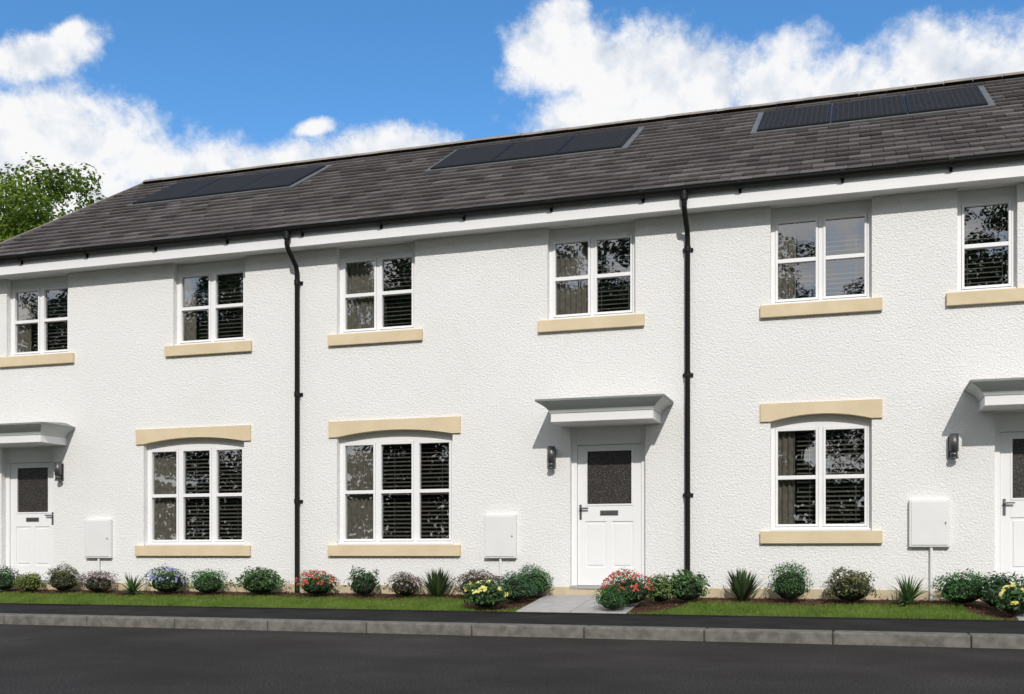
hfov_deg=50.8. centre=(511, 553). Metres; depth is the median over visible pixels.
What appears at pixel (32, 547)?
door
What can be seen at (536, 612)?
path edging
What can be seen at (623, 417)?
canopy fascia
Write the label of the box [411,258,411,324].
blind cords
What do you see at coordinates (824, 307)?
stone sill
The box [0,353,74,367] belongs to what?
stone sill
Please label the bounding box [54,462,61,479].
lamp
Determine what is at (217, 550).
stone sill
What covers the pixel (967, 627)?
pavement
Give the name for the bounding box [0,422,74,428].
canopy lead roof
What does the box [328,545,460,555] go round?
stone sill
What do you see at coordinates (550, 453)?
lamp
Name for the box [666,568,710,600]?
shrub
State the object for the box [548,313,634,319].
sub sill
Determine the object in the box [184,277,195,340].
curtain
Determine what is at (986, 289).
sub sill
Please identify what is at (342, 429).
arched stone lintel
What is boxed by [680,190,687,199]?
gutter outlet
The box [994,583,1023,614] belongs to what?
flowering shrub
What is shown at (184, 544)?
sub sill
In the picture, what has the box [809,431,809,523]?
blind cords
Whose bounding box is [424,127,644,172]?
pv flashing
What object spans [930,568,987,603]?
shrub
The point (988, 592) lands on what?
shrub
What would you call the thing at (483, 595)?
flowering shrub
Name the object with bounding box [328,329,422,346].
stone sill
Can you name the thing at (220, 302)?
room interior
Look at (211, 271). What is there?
window frame
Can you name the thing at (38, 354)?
sub sill
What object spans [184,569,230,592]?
shrub
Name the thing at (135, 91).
sky
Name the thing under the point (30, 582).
shrub
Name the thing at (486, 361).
rendered wall
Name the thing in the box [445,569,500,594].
heather
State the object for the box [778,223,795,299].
curtain
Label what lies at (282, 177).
solar panel
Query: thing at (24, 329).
curtain
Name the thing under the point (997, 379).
canopy lead roof
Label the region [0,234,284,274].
fascia board
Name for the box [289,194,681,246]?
fascia board
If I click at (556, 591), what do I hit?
base course
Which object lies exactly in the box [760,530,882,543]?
stone sill
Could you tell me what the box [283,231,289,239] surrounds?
gutter outlet
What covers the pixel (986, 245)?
window sash
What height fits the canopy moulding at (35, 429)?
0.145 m
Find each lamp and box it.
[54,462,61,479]
[547,446,554,466]
[949,433,958,456]
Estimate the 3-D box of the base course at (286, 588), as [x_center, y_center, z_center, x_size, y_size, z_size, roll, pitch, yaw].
[-6.072,0.593,17.378,5.922,0.255,0.062,0,0,18]
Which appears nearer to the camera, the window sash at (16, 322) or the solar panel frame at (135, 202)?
the window sash at (16, 322)
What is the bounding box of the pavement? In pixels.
[0,604,1023,633]
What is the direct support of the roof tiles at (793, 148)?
on the roof deck
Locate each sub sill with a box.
[8,352,67,356]
[145,543,243,545]
[176,340,244,344]
[338,328,414,333]
[338,543,452,544]
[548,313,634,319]
[771,297,871,304]
[771,528,871,530]
[957,287,1016,291]
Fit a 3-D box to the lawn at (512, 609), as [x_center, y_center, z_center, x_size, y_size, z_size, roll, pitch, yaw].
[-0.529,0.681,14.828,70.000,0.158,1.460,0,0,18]
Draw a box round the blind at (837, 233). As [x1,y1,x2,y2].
[796,217,863,297]
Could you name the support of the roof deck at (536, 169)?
on the rendered wall at (486, 361)
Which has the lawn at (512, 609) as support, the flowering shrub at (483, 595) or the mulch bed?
the mulch bed
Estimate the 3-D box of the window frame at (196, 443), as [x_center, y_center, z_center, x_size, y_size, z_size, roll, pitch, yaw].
[-5.000,-0.997,17.159,1.835,1.727,0.070,0,0,18]
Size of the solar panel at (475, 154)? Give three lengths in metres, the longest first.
1.557 x 1.027 x 0.005 m
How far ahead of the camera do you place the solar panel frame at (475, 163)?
18.18 m
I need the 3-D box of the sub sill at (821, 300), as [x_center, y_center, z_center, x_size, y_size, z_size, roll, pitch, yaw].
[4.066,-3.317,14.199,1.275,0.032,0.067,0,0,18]
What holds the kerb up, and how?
on the ground
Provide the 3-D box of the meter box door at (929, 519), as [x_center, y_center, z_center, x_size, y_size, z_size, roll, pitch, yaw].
[5.294,-0.388,13.663,0.434,0.555,0.010,0,0,18]
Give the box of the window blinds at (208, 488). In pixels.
[185,450,241,539]
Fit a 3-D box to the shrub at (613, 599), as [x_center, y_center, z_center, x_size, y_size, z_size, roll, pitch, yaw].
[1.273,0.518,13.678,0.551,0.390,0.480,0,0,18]
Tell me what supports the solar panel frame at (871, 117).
on the pv flashing at (988, 98)
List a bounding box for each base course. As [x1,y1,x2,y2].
[12,582,294,592]
[299,585,675,596]
[697,588,979,600]
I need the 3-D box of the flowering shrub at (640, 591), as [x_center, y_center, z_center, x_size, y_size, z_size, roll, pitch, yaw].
[1.484,0.415,13.960,0.766,0.496,0.746,0,0,18]
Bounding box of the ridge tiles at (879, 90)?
[725,71,1023,110]
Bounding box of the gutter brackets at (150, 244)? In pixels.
[15,232,228,264]
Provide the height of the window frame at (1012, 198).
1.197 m
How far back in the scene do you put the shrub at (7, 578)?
17.65 m
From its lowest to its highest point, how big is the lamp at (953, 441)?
0.295 m
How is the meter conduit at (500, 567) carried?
attached to the rendered wall at (486, 361)
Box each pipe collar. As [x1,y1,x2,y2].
[294,391,299,396]
[684,245,690,251]
[684,371,690,376]
[684,492,690,496]
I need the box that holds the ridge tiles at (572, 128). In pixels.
[410,108,724,149]
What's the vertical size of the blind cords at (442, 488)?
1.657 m
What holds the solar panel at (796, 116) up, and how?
attached to the solar panel frame at (801, 125)
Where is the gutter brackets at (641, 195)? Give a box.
[296,189,644,236]
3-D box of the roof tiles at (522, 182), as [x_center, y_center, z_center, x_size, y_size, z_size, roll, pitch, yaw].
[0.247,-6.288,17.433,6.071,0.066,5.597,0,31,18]
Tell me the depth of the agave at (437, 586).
15.30 m
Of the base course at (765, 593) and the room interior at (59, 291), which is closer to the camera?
the base course at (765, 593)
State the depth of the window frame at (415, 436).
16.11 m
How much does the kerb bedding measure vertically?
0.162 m
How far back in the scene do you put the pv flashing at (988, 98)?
16.19 m
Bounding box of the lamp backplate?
[60,463,63,479]
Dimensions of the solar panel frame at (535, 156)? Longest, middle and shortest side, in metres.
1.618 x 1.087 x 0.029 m
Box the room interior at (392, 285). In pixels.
[383,258,410,326]
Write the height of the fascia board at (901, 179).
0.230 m
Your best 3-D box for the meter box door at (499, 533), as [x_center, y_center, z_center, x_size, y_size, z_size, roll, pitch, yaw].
[-0.178,-0.247,15.404,0.430,0.575,0.010,0,0,18]
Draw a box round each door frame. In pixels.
[6,447,53,572]
[572,425,644,585]
[995,412,1023,577]
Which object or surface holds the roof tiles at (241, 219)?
on the roof deck at (201, 210)
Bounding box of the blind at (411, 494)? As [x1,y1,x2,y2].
[383,443,448,536]
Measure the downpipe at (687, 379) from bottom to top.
5.490 m
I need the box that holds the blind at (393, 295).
[383,260,410,324]
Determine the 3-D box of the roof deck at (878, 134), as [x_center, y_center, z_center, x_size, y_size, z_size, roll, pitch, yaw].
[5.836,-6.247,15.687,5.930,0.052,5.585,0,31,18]
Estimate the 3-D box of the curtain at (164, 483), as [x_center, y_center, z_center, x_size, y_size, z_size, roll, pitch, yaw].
[-5.541,-1.002,17.404,0.556,1.717,0.040,0,0,18]
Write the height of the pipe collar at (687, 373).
0.070 m
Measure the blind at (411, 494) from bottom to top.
1.638 m
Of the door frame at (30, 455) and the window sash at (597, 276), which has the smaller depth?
the window sash at (597, 276)
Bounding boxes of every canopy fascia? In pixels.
[0,434,66,447]
[551,409,660,426]
[979,394,1023,411]
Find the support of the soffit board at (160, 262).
on the rendered wall at (115, 386)
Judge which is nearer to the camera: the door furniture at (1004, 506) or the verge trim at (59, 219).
the door furniture at (1004, 506)
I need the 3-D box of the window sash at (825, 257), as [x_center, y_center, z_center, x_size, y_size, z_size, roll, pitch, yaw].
[4.083,-3.901,14.252,1.163,1.081,0.062,0,0,18]
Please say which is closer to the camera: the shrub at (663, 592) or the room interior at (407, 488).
the shrub at (663, 592)
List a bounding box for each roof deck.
[6,155,403,251]
[322,116,719,219]
[688,82,1023,181]
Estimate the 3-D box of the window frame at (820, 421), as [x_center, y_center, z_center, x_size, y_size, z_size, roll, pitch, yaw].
[4.088,-1.081,14.267,1.279,1.557,0.070,0,0,18]
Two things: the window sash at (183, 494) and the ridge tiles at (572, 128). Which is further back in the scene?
the ridge tiles at (572, 128)
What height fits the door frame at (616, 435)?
2.230 m
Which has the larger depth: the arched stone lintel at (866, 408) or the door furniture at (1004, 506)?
the arched stone lintel at (866, 408)
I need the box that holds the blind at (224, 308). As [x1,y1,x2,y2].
[198,275,242,337]
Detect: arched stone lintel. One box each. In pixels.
[136,425,250,444]
[328,416,460,437]
[760,399,881,422]
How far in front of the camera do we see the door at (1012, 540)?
13.56 m
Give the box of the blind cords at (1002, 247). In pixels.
[967,205,1002,286]
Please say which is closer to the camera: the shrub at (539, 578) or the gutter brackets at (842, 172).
the gutter brackets at (842, 172)
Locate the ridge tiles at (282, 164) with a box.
[143,147,409,182]
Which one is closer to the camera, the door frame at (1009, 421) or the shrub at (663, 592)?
the door frame at (1009, 421)
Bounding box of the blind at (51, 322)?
[34,291,67,349]
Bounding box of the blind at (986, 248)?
[964,207,1007,283]
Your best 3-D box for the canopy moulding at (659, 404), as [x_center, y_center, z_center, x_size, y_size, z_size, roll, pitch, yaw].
[1.258,-1.978,14.624,1.730,0.145,0.765,0,0,18]
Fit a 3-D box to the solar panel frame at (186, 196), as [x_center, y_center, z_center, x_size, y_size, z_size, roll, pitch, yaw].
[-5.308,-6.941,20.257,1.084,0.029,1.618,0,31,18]
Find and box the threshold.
[570,585,600,588]
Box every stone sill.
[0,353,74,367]
[135,545,250,555]
[164,340,251,356]
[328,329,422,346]
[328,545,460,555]
[538,313,644,332]
[760,297,882,318]
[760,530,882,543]
[946,288,1023,306]
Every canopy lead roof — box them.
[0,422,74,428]
[535,394,673,403]
[964,377,1023,390]
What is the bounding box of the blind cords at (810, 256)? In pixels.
[810,222,810,296]
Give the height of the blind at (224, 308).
1.081 m
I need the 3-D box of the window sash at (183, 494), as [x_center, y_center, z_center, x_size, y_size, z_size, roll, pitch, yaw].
[-5.005,-0.929,17.144,1.719,1.476,0.062,0,0,18]
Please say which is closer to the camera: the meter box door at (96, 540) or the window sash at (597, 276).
the window sash at (597, 276)
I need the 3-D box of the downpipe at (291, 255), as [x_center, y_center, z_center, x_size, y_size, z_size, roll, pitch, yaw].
[-3.319,-2.045,16.252,0.072,5.490,0.381,0,0,18]
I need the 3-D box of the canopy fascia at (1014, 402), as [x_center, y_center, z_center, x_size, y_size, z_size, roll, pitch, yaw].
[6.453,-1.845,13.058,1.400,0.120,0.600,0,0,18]
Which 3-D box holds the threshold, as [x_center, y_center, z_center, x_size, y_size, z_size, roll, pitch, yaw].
[1.354,0.470,15.090,1.070,0.040,0.220,0,0,18]
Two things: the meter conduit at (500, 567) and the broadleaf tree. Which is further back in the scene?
the broadleaf tree
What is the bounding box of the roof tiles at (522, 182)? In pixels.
[287,110,733,225]
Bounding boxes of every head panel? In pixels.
[12,276,67,287]
[178,259,244,271]
[341,243,414,256]
[550,222,634,237]
[771,200,871,217]
[957,186,1015,200]
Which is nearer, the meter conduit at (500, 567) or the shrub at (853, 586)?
the shrub at (853, 586)
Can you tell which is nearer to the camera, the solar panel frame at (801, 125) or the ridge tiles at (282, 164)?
the solar panel frame at (801, 125)
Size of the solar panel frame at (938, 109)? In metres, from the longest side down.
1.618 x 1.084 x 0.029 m
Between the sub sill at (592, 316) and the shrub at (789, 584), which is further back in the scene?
the sub sill at (592, 316)
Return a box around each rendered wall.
[0,251,298,585]
[299,215,684,586]
[688,182,1023,590]
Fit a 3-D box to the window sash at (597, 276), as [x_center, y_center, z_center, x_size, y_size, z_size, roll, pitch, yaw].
[1.139,-3.901,15.189,1.144,1.081,0.062,0,0,18]
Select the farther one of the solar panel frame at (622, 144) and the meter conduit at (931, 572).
the solar panel frame at (622, 144)
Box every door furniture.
[26,512,53,524]
[579,505,617,518]
[1003,499,1014,514]
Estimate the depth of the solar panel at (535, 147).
18.39 m
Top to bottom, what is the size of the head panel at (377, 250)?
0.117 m
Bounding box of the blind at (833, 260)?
[798,220,863,295]
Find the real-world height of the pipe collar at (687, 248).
0.070 m
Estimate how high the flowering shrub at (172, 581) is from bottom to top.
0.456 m
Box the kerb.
[0,613,1023,648]
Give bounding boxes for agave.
[417,568,454,597]
[724,569,767,601]
[882,575,930,604]
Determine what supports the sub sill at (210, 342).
on the stone sill at (209, 348)
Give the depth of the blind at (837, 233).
17.03 m
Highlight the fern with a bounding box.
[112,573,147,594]
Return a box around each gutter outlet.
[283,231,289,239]
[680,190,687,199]
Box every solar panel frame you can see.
[132,177,223,203]
[183,171,273,197]
[235,165,324,191]
[430,142,515,169]
[492,135,575,162]
[556,127,637,154]
[757,103,831,131]
[831,95,906,122]
[904,86,987,113]
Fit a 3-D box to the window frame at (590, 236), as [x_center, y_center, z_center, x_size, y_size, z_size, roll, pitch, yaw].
[1.144,-3.901,15.204,1.260,1.197,0.070,0,0,18]
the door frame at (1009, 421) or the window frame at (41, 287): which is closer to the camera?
the door frame at (1009, 421)
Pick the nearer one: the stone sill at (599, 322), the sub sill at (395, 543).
the stone sill at (599, 322)
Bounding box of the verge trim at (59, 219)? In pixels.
[0,182,145,246]
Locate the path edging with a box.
[0,603,1023,621]
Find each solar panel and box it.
[136,178,219,201]
[187,172,269,195]
[239,165,322,189]
[432,142,513,167]
[495,135,572,159]
[558,127,635,152]
[759,104,829,128]
[833,95,904,120]
[907,86,985,111]
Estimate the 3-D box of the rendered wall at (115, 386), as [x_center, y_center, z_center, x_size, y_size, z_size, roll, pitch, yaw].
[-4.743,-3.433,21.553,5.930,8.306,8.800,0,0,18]
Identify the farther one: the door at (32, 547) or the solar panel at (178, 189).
the solar panel at (178, 189)
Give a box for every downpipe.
[284,239,298,593]
[681,199,689,573]
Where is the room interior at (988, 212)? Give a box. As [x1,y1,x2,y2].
[964,204,1007,286]
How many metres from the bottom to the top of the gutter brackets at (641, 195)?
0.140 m
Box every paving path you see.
[516,595,642,613]
[1014,614,1023,619]
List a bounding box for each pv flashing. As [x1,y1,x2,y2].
[126,165,332,206]
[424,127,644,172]
[750,86,995,134]
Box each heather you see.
[77,570,118,591]
[384,571,424,595]
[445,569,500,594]
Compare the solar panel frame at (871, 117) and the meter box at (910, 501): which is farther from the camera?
the solar panel frame at (871, 117)
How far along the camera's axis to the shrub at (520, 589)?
14.53 m
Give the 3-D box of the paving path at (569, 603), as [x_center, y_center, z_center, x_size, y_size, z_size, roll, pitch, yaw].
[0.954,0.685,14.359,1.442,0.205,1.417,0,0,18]
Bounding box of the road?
[0,624,1023,693]
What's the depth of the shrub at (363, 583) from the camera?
15.64 m
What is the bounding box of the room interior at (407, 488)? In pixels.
[383,443,448,538]
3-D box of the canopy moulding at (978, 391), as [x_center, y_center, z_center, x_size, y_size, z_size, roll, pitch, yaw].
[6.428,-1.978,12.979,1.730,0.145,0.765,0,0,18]
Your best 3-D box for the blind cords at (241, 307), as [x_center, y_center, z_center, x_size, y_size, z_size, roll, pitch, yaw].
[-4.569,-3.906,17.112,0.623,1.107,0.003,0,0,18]
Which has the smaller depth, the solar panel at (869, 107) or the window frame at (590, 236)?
the window frame at (590, 236)
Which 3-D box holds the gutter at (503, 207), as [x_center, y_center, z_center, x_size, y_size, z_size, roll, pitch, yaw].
[-0.541,-4.830,15.203,5.930,0.081,0.131,0,0,18]
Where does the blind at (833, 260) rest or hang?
hanging from the rendered wall at (916, 355)
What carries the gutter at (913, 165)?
on the gutter brackets at (842, 172)
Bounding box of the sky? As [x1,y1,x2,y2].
[0,0,1023,223]
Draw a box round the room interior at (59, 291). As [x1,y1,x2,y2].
[47,289,67,299]
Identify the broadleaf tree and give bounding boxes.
[0,152,106,242]
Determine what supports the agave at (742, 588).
on the mulch bed
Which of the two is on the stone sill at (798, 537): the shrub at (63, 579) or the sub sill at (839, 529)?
the sub sill at (839, 529)
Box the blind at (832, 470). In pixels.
[795,429,863,526]
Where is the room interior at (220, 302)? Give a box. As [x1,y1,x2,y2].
[196,273,242,339]
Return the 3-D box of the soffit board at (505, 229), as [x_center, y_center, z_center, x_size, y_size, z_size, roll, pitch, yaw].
[-0.425,-4.627,15.567,5.930,0.011,0.589,0,0,18]
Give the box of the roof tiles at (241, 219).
[0,149,418,255]
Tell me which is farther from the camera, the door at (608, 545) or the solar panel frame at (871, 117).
the solar panel frame at (871, 117)
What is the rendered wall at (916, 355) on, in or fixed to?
on the ground
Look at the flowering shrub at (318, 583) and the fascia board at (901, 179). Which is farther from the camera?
the flowering shrub at (318, 583)
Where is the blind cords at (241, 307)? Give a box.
[207,273,241,338]
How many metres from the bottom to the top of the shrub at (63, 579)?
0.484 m
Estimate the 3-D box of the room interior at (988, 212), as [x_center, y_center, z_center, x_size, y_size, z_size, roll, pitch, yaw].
[6.492,-3.776,15.181,1.694,1.947,2.930,0,0,18]
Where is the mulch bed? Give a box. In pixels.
[1,589,1017,619]
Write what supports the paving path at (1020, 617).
on the lawn at (512, 609)
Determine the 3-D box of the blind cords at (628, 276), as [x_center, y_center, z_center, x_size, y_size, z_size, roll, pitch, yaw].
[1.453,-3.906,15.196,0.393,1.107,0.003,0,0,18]
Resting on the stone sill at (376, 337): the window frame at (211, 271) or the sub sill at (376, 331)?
the sub sill at (376, 331)
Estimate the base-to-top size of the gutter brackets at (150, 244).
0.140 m
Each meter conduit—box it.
[499,558,501,583]
[930,547,932,600]
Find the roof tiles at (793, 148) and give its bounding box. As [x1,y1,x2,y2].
[684,75,1023,184]
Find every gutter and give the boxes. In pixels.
[0,227,284,261]
[285,185,683,232]
[683,150,1023,192]
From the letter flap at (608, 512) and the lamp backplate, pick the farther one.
the lamp backplate
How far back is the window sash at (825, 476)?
14.21 m
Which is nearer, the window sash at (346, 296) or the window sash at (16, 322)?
the window sash at (346, 296)
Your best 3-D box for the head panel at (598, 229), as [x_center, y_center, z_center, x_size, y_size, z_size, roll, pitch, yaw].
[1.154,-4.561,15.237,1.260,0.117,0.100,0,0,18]
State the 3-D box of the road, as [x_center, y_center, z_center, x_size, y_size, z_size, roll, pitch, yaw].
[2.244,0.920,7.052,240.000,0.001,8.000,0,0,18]
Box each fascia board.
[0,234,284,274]
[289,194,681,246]
[687,159,1023,208]
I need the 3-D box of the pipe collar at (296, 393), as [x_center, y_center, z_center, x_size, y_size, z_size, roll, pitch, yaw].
[-3.272,-2.430,16.399,0.090,0.070,0.090,0,0,18]
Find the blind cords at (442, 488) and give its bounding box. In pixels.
[442,443,442,538]
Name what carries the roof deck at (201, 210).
on the rendered wall at (115, 386)
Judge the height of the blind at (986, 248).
1.079 m
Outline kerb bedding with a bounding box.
[4,615,970,643]
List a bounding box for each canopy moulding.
[0,424,73,437]
[537,396,672,414]
[965,380,1023,401]
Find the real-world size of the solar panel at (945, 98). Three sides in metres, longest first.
1.557 x 1.024 x 0.005 m
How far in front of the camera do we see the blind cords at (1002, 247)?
13.68 m
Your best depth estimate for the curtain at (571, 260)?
15.37 m
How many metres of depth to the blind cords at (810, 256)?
14.39 m
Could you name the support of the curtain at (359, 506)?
hanging from the rendered wall at (486, 361)
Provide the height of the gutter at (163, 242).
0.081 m
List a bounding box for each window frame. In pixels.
[11,283,67,355]
[148,438,243,543]
[177,266,244,343]
[340,251,414,332]
[340,430,452,542]
[549,230,634,318]
[771,209,871,303]
[771,414,871,528]
[957,195,1015,290]
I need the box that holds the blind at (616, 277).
[598,241,629,309]
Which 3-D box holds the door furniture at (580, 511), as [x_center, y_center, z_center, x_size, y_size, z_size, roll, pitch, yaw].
[1.214,-0.590,15.142,0.558,0.210,0.054,0,0,18]
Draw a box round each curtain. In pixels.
[19,292,30,351]
[154,452,175,539]
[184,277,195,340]
[347,261,373,329]
[347,445,372,538]
[556,242,587,314]
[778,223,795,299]
[778,431,794,523]
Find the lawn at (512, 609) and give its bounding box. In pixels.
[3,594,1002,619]
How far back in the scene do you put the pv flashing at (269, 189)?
19.59 m
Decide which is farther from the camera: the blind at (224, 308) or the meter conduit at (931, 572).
the blind at (224, 308)
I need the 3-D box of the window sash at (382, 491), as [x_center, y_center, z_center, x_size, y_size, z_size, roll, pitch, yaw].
[-1.718,-0.929,16.098,1.748,1.476,0.062,0,0,18]
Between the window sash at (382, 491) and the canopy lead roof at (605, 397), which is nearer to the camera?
the canopy lead roof at (605, 397)
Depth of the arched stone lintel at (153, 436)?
17.00 m
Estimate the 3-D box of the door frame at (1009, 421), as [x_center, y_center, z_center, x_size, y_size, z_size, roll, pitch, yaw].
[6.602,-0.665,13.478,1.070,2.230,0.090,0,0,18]
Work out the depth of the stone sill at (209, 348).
16.88 m
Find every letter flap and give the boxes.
[27,518,37,520]
[601,511,616,513]
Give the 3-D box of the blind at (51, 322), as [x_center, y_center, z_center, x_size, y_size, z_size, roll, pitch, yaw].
[-7.681,-3.933,18.133,0.875,1.081,0.044,0,0,18]
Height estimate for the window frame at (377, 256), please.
1.197 m
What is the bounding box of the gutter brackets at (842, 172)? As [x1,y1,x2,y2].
[737,157,953,192]
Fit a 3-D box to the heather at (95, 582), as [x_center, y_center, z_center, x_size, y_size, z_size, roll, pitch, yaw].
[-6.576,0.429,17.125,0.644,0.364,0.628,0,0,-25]
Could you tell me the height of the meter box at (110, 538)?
0.630 m
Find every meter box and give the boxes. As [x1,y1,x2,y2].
[85,519,112,557]
[484,514,516,557]
[909,499,949,546]
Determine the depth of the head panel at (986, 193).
13.64 m
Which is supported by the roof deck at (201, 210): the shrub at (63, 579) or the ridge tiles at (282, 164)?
the ridge tiles at (282, 164)
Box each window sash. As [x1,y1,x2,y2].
[13,286,67,354]
[150,447,243,541]
[180,270,244,343]
[343,254,413,331]
[343,440,451,540]
[553,235,632,317]
[775,213,866,302]
[775,426,866,526]
[961,200,1010,289]
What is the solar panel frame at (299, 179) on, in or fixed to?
on the pv flashing at (269, 189)
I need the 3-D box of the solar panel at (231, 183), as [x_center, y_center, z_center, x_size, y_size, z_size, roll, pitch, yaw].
[-5.310,-6.954,20.249,1.024,0.005,1.557,0,31,18]
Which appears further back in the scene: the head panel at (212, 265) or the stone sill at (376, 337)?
the head panel at (212, 265)
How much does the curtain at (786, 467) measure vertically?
1.547 m
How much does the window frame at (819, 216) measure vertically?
1.197 m
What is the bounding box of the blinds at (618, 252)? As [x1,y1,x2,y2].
[598,238,629,311]
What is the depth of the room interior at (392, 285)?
19.15 m
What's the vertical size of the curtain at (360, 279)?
1.187 m
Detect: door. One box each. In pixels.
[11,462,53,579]
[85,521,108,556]
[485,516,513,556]
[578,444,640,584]
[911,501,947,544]
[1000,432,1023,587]
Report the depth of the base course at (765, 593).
14.15 m
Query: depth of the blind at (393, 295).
16.24 m
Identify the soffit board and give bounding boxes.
[0,247,297,279]
[292,210,681,250]
[687,176,1023,213]
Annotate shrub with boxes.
[0,565,20,589]
[12,572,46,590]
[38,561,83,590]
[142,563,188,592]
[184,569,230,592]
[228,566,290,593]
[293,569,339,594]
[343,565,384,594]
[460,575,511,607]
[495,570,537,600]
[518,563,554,595]
[592,581,632,609]
[596,567,657,604]
[646,572,676,601]
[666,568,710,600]
[767,560,814,599]
[822,566,884,600]
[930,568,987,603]
[973,571,1023,606]
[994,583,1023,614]
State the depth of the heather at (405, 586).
15.42 m
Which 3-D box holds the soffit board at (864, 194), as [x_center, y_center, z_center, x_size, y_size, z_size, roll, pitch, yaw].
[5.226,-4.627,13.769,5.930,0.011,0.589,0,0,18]
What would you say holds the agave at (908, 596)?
on the mulch bed
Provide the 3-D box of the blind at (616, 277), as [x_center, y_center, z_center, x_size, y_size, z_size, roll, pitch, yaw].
[1.462,-3.933,15.223,0.605,1.081,0.044,0,0,18]
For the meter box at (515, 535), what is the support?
attached to the rendered wall at (486, 361)
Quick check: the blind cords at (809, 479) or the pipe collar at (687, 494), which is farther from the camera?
the pipe collar at (687, 494)
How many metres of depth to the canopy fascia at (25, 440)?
17.41 m
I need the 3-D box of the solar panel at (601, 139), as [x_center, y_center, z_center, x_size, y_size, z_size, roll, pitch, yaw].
[1.444,-6.954,18.100,1.027,0.005,1.557,0,31,18]
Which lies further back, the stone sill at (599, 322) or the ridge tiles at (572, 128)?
the ridge tiles at (572, 128)
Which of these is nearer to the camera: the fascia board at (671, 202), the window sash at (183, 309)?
the fascia board at (671, 202)
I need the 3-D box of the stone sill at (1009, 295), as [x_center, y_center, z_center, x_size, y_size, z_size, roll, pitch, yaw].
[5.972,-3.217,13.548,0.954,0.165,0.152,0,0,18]
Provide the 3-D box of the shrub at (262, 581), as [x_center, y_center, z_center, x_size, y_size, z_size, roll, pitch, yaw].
[-3.780,0.395,16.262,0.897,0.421,0.758,0,0,18]
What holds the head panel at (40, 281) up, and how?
attached to the rendered wall at (115, 386)
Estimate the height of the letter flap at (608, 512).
0.040 m
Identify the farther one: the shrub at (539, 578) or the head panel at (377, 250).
the head panel at (377, 250)
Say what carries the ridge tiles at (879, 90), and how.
on the roof deck at (878, 134)
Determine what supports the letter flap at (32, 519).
attached to the door at (32, 547)
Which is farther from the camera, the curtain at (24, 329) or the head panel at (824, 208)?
the curtain at (24, 329)
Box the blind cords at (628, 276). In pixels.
[601,238,628,311]

